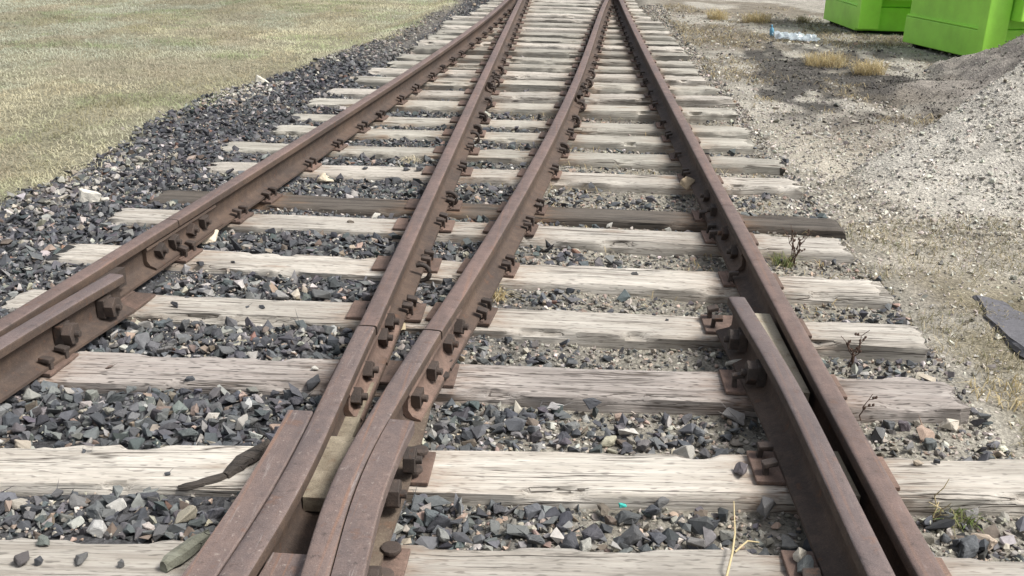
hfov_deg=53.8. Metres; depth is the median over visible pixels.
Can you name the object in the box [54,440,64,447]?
ballast stone
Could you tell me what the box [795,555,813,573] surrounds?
loose stone
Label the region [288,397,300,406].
ballast stone
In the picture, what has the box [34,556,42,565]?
loose stone
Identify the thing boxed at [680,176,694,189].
loose stone
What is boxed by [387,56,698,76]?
railway tie
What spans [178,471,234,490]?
bark piece
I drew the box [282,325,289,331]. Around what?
ballast stone
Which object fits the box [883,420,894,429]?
ballast stone
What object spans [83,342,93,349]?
ballast stone
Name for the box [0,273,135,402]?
guard rail
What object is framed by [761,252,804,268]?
grass tuft
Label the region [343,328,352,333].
ballast stone
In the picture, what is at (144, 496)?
ballast stone
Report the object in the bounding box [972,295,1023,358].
stone slab
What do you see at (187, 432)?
ballast stone
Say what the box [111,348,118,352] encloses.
ballast stone
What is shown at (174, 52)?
lawn grass
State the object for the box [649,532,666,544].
ballast stone
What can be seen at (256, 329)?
ballast stone
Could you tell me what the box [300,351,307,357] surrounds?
ballast stone
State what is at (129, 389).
ballast stone
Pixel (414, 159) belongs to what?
grass tuft
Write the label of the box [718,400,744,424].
ballast stone
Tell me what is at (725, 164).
railway tie
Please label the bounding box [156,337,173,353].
ballast stone
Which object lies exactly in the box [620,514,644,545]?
ballast stone
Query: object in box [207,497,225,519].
ballast stone
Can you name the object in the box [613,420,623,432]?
ballast stone
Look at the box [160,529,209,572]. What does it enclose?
wood scrap
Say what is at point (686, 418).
ballast stone
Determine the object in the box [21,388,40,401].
ballast stone
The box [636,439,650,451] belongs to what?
ballast stone
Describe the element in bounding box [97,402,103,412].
ballast stone
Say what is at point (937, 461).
loose stone
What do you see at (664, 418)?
ballast stone
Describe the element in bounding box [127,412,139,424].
ballast stone
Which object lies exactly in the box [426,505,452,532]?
ballast stone
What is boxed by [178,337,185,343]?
ballast stone
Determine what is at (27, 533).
gravel
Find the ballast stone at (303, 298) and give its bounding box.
[301,294,311,300]
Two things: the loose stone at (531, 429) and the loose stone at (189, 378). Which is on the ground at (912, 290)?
the loose stone at (531, 429)
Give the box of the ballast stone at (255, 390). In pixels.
[246,387,258,393]
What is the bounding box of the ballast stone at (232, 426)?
[226,423,235,429]
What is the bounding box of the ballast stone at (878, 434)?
[870,427,885,443]
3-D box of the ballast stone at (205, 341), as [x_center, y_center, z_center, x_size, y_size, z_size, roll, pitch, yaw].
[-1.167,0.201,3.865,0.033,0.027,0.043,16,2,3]
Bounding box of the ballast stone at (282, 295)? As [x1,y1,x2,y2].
[272,289,289,299]
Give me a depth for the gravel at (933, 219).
6.40 m
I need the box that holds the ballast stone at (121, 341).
[117,331,127,346]
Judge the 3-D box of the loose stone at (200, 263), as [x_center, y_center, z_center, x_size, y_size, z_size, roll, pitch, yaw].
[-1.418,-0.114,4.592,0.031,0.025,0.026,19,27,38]
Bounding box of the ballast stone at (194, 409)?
[190,403,198,415]
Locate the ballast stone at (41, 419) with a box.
[35,414,48,425]
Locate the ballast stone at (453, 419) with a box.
[449,416,457,426]
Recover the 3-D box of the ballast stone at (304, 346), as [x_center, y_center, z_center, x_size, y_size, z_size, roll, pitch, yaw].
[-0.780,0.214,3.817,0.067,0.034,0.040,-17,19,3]
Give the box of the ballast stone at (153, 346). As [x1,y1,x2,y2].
[145,332,160,352]
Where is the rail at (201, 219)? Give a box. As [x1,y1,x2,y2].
[142,0,517,269]
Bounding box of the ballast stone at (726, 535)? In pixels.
[719,530,735,541]
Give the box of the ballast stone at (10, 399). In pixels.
[0,396,15,403]
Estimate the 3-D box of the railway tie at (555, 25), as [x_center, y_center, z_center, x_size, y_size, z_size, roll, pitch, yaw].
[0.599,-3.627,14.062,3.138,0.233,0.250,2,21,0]
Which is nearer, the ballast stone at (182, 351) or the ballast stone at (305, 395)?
the ballast stone at (305, 395)
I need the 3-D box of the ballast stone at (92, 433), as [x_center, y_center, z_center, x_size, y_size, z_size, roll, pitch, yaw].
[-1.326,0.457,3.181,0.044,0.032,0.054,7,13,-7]
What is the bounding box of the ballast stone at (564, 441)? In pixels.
[559,438,571,445]
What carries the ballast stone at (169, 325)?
on the ballast at (148, 426)
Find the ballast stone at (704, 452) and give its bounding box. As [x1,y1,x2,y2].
[699,447,709,458]
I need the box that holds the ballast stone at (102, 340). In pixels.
[98,337,106,344]
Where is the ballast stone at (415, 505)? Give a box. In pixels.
[410,484,424,511]
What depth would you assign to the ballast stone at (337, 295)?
4.28 m
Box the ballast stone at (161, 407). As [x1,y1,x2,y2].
[156,406,171,409]
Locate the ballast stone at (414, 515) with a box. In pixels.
[403,512,418,518]
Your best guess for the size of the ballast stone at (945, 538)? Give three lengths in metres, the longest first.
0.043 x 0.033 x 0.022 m
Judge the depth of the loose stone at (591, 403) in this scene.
3.44 m
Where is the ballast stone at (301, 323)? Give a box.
[295,313,306,329]
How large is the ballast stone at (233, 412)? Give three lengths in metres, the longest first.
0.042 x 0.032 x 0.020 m
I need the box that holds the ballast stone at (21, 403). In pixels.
[15,401,25,406]
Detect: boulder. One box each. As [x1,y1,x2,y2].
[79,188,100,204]
[253,75,268,83]
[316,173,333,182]
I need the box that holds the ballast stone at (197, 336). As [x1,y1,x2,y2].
[193,333,202,339]
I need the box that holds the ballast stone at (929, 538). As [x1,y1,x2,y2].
[922,532,934,543]
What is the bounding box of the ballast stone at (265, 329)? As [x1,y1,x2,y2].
[262,326,268,332]
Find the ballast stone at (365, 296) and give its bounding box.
[361,292,370,300]
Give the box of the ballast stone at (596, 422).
[592,419,601,426]
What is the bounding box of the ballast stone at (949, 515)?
[936,505,953,521]
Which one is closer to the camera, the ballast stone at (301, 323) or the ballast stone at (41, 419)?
the ballast stone at (41, 419)
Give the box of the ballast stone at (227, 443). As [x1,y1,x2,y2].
[222,441,232,445]
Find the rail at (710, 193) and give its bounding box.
[614,0,745,271]
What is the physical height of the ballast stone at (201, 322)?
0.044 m
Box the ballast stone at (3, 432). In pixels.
[0,420,11,436]
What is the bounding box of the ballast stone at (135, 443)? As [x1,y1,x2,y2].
[128,437,144,449]
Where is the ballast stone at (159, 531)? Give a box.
[152,524,168,541]
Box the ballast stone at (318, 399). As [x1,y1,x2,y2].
[315,395,321,403]
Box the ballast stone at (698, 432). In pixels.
[693,426,704,437]
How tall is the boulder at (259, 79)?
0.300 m
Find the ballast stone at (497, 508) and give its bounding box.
[493,503,503,513]
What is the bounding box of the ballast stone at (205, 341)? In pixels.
[202,338,212,344]
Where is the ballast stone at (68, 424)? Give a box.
[63,420,80,428]
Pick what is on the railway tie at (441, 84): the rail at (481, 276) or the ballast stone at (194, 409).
the rail at (481, 276)
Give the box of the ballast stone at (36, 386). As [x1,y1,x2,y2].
[30,379,41,392]
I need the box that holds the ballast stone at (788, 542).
[781,534,798,548]
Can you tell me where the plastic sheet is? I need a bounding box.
[772,31,821,40]
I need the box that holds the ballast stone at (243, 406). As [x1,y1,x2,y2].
[239,401,248,413]
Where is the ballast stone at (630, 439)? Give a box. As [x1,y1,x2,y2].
[627,436,634,444]
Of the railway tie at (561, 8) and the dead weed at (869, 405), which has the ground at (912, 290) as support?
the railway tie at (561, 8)
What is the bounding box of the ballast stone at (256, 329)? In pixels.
[250,327,260,334]
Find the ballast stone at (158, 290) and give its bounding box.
[153,287,161,292]
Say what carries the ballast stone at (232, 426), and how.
on the ballast at (148, 426)
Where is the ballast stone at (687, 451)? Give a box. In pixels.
[672,445,694,458]
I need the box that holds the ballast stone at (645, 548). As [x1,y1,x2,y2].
[636,544,652,551]
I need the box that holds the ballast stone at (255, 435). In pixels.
[249,431,262,438]
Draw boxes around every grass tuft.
[399,155,425,163]
[492,283,527,306]
[701,5,733,19]
[739,8,780,22]
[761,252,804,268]
[795,13,809,22]
[798,48,857,67]
[842,56,900,75]
[930,506,990,537]
[958,374,1023,411]
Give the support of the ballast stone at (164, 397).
on the ballast at (148, 426)
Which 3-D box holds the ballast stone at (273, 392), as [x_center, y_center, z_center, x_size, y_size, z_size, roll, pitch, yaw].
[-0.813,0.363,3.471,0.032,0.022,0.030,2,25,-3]
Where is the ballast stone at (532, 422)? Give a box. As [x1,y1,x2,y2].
[525,417,547,425]
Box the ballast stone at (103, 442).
[94,438,113,445]
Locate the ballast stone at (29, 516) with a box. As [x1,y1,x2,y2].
[23,511,35,521]
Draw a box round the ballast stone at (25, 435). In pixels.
[22,431,29,439]
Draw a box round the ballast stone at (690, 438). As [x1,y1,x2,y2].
[683,435,693,443]
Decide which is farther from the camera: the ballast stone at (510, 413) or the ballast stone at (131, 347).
the ballast stone at (131, 347)
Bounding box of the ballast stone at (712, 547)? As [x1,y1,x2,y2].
[704,544,721,549]
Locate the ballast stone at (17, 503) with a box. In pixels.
[12,498,34,509]
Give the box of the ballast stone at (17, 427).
[12,423,25,432]
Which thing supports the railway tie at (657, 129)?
on the ground at (912, 290)
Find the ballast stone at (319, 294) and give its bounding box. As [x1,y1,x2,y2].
[311,289,331,299]
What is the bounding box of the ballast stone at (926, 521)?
[922,515,932,525]
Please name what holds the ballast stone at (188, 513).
on the ballast at (148, 426)
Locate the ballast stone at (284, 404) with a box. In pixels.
[274,401,290,407]
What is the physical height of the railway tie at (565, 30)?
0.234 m
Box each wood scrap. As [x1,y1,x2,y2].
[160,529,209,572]
[223,439,270,478]
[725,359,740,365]
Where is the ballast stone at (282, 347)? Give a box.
[279,342,287,349]
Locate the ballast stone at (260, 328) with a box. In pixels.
[251,326,262,331]
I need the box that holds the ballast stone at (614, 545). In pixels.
[607,541,621,551]
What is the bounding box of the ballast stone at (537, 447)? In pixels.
[531,442,542,450]
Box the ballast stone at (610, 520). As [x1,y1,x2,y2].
[604,515,616,524]
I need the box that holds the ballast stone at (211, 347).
[209,345,214,350]
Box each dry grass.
[467,57,867,322]
[659,3,948,126]
[832,214,1023,457]
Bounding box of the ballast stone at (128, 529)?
[122,523,134,533]
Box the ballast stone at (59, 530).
[52,525,63,536]
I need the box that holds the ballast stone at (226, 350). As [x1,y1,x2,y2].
[218,345,236,355]
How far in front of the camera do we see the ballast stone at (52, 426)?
3.21 m
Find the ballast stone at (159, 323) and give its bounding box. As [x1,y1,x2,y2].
[153,320,165,327]
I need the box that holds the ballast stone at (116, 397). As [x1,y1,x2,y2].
[106,394,126,403]
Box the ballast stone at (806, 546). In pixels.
[802,538,811,550]
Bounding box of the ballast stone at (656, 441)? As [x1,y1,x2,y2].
[646,430,663,449]
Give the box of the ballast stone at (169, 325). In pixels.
[166,321,172,328]
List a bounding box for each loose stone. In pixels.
[13,551,29,566]
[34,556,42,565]
[36,534,49,545]
[74,552,87,564]
[100,197,108,201]
[117,559,124,567]
[170,301,177,307]
[184,376,194,381]
[196,261,203,265]
[202,229,218,243]
[307,374,320,389]
[424,508,447,526]
[504,418,525,431]
[526,425,539,432]
[583,398,601,409]
[619,503,626,507]
[653,496,669,508]
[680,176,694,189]
[733,462,747,474]
[756,496,775,518]
[793,547,806,562]
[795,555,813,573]
[913,459,923,465]
[933,459,940,463]
[940,418,961,430]
[971,533,997,550]
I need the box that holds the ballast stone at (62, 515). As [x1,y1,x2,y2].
[57,513,74,524]
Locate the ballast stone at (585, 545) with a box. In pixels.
[580,537,591,551]
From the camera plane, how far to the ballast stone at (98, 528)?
2.68 m
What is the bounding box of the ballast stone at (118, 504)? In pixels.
[106,498,126,511]
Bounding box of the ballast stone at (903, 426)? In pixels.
[898,420,910,431]
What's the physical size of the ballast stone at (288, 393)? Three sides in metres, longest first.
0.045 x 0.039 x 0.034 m
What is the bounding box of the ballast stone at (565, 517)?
[558,511,572,528]
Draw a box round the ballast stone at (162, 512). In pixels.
[156,506,170,515]
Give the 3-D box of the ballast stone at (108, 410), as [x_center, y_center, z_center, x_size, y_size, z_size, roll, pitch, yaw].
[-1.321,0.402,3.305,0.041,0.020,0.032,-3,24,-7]
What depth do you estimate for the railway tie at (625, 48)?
11.92 m
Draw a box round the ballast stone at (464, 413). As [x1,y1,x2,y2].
[451,407,471,418]
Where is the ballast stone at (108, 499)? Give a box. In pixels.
[101,495,119,503]
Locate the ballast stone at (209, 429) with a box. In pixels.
[206,419,216,433]
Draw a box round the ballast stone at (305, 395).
[302,391,313,399]
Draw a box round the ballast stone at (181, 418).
[177,413,191,422]
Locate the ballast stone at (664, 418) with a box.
[661,412,669,424]
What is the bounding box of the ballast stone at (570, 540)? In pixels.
[555,524,585,549]
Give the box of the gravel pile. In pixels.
[826,35,1023,254]
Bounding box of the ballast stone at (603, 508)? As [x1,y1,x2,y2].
[597,503,608,515]
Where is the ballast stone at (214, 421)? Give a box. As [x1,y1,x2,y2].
[208,412,221,426]
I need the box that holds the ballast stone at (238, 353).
[234,349,245,358]
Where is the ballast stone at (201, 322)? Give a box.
[199,320,205,326]
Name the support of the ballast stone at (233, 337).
on the ballast at (148, 426)
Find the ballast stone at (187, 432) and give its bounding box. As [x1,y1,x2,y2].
[177,428,197,438]
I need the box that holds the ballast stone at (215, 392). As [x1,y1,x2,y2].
[209,387,220,400]
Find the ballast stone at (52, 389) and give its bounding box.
[48,386,60,395]
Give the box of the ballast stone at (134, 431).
[129,426,139,436]
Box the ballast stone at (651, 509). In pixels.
[645,504,660,514]
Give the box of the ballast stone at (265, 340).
[261,332,271,347]
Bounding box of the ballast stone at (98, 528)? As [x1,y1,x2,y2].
[86,512,106,537]
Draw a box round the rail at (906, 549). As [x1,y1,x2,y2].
[713,205,945,575]
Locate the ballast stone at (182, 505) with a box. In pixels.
[179,500,189,509]
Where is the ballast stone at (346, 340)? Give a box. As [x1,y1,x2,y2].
[344,338,350,343]
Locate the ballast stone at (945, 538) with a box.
[939,533,951,542]
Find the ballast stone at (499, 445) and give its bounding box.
[496,443,502,449]
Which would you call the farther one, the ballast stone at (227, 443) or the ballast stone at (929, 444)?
the ballast stone at (929, 444)
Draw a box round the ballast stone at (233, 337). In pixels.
[225,333,238,342]
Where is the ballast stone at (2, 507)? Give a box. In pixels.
[0,497,10,513]
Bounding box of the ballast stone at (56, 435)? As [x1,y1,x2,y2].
[50,432,61,439]
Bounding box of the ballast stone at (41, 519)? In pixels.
[34,515,45,522]
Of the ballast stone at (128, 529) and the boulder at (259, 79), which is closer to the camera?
the ballast stone at (128, 529)
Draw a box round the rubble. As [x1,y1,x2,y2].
[659,9,959,152]
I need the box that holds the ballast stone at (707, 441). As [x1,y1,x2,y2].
[703,439,712,444]
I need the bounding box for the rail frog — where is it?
[182,306,470,575]
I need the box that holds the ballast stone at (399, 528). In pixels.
[394,523,403,533]
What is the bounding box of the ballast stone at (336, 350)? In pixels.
[333,345,340,354]
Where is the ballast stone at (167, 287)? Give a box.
[162,281,171,290]
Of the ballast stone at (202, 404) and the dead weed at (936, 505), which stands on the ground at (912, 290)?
the dead weed at (936, 505)
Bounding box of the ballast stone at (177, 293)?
[173,291,184,295]
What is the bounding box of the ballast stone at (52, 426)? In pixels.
[38,422,57,432]
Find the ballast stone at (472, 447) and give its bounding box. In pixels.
[466,443,476,450]
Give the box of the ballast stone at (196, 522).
[186,519,202,526]
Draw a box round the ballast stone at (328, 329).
[321,325,334,334]
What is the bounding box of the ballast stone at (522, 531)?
[505,519,529,537]
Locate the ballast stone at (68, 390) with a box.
[63,382,83,395]
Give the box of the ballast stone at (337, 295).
[333,293,345,297]
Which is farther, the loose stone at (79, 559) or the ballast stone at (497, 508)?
the ballast stone at (497, 508)
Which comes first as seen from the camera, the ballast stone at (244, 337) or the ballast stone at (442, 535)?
the ballast stone at (442, 535)
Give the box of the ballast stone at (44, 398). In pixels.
[39,393,52,402]
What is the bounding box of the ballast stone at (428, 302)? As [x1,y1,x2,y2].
[423,300,431,304]
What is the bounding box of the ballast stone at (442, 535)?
[436,527,449,542]
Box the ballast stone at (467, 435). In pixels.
[461,426,474,439]
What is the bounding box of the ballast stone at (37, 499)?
[33,495,41,505]
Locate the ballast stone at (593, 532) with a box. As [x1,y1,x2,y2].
[575,516,603,539]
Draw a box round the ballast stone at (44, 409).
[38,400,46,414]
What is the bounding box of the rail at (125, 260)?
[0,219,182,336]
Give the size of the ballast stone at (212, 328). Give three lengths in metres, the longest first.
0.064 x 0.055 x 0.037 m
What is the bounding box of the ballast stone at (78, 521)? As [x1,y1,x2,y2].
[67,516,84,528]
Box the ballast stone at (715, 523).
[710,519,719,530]
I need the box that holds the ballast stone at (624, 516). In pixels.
[615,510,640,524]
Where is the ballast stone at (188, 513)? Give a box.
[174,505,196,523]
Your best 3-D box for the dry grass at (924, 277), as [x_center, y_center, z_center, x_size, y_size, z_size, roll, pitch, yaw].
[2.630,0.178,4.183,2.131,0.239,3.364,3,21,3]
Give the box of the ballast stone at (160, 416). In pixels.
[154,408,169,421]
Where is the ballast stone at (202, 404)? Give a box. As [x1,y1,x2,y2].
[189,400,208,411]
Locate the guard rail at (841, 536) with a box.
[716,297,894,575]
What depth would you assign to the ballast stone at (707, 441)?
3.27 m
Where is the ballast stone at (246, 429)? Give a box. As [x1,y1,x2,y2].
[243,426,251,434]
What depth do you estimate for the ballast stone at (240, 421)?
3.25 m
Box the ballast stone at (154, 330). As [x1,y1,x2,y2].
[151,327,160,332]
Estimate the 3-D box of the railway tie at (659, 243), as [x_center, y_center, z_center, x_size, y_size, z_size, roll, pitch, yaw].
[-0.203,-0.262,5.225,3.831,0.234,0.250,3,21,3]
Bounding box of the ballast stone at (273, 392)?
[270,390,279,395]
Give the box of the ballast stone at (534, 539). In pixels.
[525,534,544,544]
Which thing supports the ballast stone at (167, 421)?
on the ballast at (148, 426)
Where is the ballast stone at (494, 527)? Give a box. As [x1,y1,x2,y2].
[483,520,499,534]
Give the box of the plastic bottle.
[769,25,773,35]
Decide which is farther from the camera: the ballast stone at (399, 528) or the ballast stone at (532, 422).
the ballast stone at (532, 422)
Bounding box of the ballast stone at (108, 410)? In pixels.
[103,407,114,414]
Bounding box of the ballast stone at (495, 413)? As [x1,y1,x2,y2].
[481,404,500,418]
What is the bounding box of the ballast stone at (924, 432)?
[916,414,934,441]
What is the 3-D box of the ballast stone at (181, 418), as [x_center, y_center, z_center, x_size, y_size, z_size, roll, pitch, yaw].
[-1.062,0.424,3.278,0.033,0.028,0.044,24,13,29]
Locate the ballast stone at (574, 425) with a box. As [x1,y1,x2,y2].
[565,421,579,431]
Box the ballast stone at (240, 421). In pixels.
[235,414,247,429]
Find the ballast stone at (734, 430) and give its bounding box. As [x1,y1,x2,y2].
[727,428,739,432]
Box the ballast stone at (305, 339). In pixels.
[301,337,313,344]
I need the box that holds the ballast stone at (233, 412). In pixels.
[229,409,237,415]
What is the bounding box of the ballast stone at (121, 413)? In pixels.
[114,407,126,417]
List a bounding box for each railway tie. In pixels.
[0,289,929,362]
[0,441,1023,516]
[0,538,1023,575]
[29,344,970,423]
[46,240,893,311]
[107,205,853,264]
[148,187,845,239]
[206,156,804,199]
[221,138,785,175]
[272,120,754,153]
[292,110,749,139]
[307,94,737,122]
[326,83,735,107]
[353,72,720,95]
[368,64,710,85]
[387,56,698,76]
[396,50,694,68]
[409,42,690,60]
[418,37,683,52]
[427,31,678,46]
[435,26,675,41]
[440,22,671,35]
[442,17,667,30]
[450,12,662,25]
[470,9,651,20]
[476,5,645,15]
[479,2,643,12]
[486,0,639,8]
[489,0,637,5]
[574,0,634,1]
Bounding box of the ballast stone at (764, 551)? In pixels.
[758,548,769,554]
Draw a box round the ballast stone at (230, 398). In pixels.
[225,395,236,402]
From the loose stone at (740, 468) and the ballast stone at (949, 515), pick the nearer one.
the ballast stone at (949, 515)
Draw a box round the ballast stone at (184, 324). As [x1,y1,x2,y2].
[179,319,189,329]
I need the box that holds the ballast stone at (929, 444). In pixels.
[923,437,936,450]
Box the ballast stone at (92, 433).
[83,427,98,439]
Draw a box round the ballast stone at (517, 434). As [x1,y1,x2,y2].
[510,432,523,437]
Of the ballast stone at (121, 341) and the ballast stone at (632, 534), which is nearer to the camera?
the ballast stone at (632, 534)
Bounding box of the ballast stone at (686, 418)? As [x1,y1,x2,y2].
[681,413,692,424]
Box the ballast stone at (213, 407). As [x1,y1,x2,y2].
[209,402,222,412]
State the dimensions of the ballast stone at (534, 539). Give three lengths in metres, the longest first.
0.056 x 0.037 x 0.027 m
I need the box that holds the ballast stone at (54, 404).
[49,400,59,408]
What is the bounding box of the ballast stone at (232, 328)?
[224,326,236,335]
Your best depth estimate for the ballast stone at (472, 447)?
3.18 m
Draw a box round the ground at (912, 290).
[0,0,1023,561]
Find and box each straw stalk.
[725,501,735,575]
[734,540,759,552]
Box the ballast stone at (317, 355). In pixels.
[313,351,322,358]
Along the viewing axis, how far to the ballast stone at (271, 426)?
3.21 m
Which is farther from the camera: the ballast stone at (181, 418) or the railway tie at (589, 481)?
the ballast stone at (181, 418)
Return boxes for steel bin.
[823,0,911,34]
[903,0,1023,54]
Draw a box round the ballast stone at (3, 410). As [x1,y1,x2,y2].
[0,403,11,416]
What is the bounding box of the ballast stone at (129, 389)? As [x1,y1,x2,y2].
[126,386,136,393]
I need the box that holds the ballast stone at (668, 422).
[665,416,671,427]
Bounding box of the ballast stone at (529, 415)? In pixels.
[522,412,535,419]
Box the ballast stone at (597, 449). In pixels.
[589,444,601,452]
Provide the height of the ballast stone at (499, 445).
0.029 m
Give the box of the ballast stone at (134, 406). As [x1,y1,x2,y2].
[129,402,139,410]
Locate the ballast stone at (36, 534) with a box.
[33,531,40,539]
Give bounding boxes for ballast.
[0,0,588,550]
[395,58,1023,561]
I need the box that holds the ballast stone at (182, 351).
[166,349,185,354]
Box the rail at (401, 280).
[359,0,527,364]
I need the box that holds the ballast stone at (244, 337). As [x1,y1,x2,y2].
[241,334,251,341]
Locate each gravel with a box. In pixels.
[0,35,381,218]
[0,84,501,542]
[215,4,1023,561]
[699,34,1023,536]
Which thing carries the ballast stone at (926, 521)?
on the gravel at (1003, 518)
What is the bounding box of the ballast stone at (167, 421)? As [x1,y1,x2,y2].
[158,406,183,430]
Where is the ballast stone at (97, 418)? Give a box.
[86,412,105,426]
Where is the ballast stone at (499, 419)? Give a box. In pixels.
[494,408,505,423]
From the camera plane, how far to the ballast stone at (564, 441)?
3.23 m
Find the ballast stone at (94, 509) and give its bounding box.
[86,501,104,518]
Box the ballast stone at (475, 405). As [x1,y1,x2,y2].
[468,401,479,409]
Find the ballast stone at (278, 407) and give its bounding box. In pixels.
[274,404,283,412]
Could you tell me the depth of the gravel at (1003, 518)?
3.87 m
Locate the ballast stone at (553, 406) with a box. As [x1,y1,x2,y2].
[547,402,572,409]
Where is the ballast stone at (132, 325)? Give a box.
[120,321,139,329]
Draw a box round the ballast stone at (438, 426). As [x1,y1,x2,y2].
[433,422,447,430]
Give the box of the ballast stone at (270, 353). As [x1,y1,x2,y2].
[266,348,277,357]
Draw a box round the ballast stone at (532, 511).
[524,503,541,520]
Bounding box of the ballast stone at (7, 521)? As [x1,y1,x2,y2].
[0,514,18,525]
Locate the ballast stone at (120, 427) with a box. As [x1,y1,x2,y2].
[111,424,123,432]
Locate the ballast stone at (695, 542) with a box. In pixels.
[686,536,704,547]
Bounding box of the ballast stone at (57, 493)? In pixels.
[50,480,63,498]
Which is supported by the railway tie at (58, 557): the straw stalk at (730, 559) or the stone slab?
the straw stalk at (730, 559)
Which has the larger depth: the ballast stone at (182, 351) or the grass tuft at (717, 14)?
the grass tuft at (717, 14)
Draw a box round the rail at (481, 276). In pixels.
[424,0,613,370]
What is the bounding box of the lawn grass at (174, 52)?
[0,0,461,213]
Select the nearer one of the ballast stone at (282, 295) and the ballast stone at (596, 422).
the ballast stone at (596, 422)
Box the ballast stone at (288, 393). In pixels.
[283,389,294,399]
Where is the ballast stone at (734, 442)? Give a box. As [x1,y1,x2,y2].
[730,438,742,445]
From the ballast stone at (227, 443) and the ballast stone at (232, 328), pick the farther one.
the ballast stone at (232, 328)
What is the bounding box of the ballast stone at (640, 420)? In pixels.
[635,418,645,422]
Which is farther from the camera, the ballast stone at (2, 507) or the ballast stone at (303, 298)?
the ballast stone at (303, 298)
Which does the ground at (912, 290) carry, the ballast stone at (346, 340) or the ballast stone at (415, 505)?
the ballast stone at (346, 340)
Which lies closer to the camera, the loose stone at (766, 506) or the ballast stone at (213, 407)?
the loose stone at (766, 506)
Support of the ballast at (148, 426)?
on the ground at (912, 290)
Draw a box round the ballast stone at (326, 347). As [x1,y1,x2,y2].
[322,345,332,350]
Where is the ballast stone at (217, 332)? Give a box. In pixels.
[211,328,224,339]
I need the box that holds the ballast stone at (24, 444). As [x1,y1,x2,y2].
[14,439,30,448]
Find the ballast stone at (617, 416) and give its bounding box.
[614,413,621,420]
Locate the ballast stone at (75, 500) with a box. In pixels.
[69,493,87,508]
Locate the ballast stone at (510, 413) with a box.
[504,408,517,418]
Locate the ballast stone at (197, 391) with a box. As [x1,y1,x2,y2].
[194,389,201,393]
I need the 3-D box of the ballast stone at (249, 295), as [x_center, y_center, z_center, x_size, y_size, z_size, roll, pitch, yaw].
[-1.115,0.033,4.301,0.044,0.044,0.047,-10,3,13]
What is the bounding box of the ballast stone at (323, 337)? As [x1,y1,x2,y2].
[318,334,326,341]
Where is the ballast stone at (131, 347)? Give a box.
[125,343,137,352]
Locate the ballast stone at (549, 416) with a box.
[543,408,553,420]
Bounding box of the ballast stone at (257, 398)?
[252,394,263,402]
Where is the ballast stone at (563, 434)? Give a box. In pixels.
[555,431,570,439]
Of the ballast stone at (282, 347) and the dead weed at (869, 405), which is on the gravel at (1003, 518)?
the dead weed at (869, 405)
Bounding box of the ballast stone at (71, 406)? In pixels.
[65,403,78,411]
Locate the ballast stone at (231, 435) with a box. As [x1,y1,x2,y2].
[223,433,235,438]
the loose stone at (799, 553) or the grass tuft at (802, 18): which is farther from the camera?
the grass tuft at (802, 18)
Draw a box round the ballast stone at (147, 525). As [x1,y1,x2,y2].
[142,522,154,529]
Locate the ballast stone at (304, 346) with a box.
[298,339,309,351]
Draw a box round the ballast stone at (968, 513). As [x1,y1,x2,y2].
[965,501,985,519]
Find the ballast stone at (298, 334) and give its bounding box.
[293,328,304,336]
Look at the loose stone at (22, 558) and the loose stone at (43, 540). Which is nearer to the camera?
the loose stone at (22, 558)
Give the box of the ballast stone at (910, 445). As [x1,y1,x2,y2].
[906,441,913,449]
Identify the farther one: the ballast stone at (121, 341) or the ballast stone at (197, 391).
the ballast stone at (121, 341)
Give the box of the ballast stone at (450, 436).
[443,433,452,440]
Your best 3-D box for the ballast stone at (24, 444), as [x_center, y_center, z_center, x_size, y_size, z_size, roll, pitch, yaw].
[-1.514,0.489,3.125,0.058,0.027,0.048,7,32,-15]
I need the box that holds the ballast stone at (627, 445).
[622,442,632,453]
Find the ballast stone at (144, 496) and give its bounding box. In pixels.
[136,491,159,499]
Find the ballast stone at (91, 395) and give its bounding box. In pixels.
[83,389,98,401]
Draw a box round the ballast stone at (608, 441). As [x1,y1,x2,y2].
[600,435,616,446]
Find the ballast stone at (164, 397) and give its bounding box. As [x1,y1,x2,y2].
[158,392,169,402]
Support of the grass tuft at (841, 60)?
on the ground at (912, 290)
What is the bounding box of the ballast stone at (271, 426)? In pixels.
[269,424,279,429]
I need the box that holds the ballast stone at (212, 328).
[202,325,216,335]
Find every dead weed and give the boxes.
[782,227,811,266]
[841,330,869,367]
[859,394,877,420]
[929,479,950,521]
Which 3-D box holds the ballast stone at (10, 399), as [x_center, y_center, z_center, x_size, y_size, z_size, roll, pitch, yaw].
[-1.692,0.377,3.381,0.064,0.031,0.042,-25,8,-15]
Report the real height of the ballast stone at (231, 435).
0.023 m
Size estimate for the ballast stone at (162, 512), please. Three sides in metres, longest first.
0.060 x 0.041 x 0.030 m
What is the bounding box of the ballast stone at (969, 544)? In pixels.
[958,535,978,557]
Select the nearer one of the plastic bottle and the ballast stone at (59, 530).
the ballast stone at (59, 530)
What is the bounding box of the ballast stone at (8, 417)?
[2,406,20,425]
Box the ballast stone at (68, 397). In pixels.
[62,393,75,402]
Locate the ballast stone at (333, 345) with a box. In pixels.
[327,342,336,350]
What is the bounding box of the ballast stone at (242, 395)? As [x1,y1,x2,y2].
[239,391,246,399]
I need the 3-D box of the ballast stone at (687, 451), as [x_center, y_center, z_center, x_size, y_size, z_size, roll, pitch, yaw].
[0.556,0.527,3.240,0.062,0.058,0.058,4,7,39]
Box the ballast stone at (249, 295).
[245,291,254,298]
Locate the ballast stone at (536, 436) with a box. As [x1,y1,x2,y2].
[530,430,542,442]
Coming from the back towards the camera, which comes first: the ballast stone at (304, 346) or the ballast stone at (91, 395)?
the ballast stone at (304, 346)
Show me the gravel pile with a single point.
(995, 71)
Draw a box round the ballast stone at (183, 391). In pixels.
[178,388,191,395]
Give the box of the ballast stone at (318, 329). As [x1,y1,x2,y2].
[308,325,324,333]

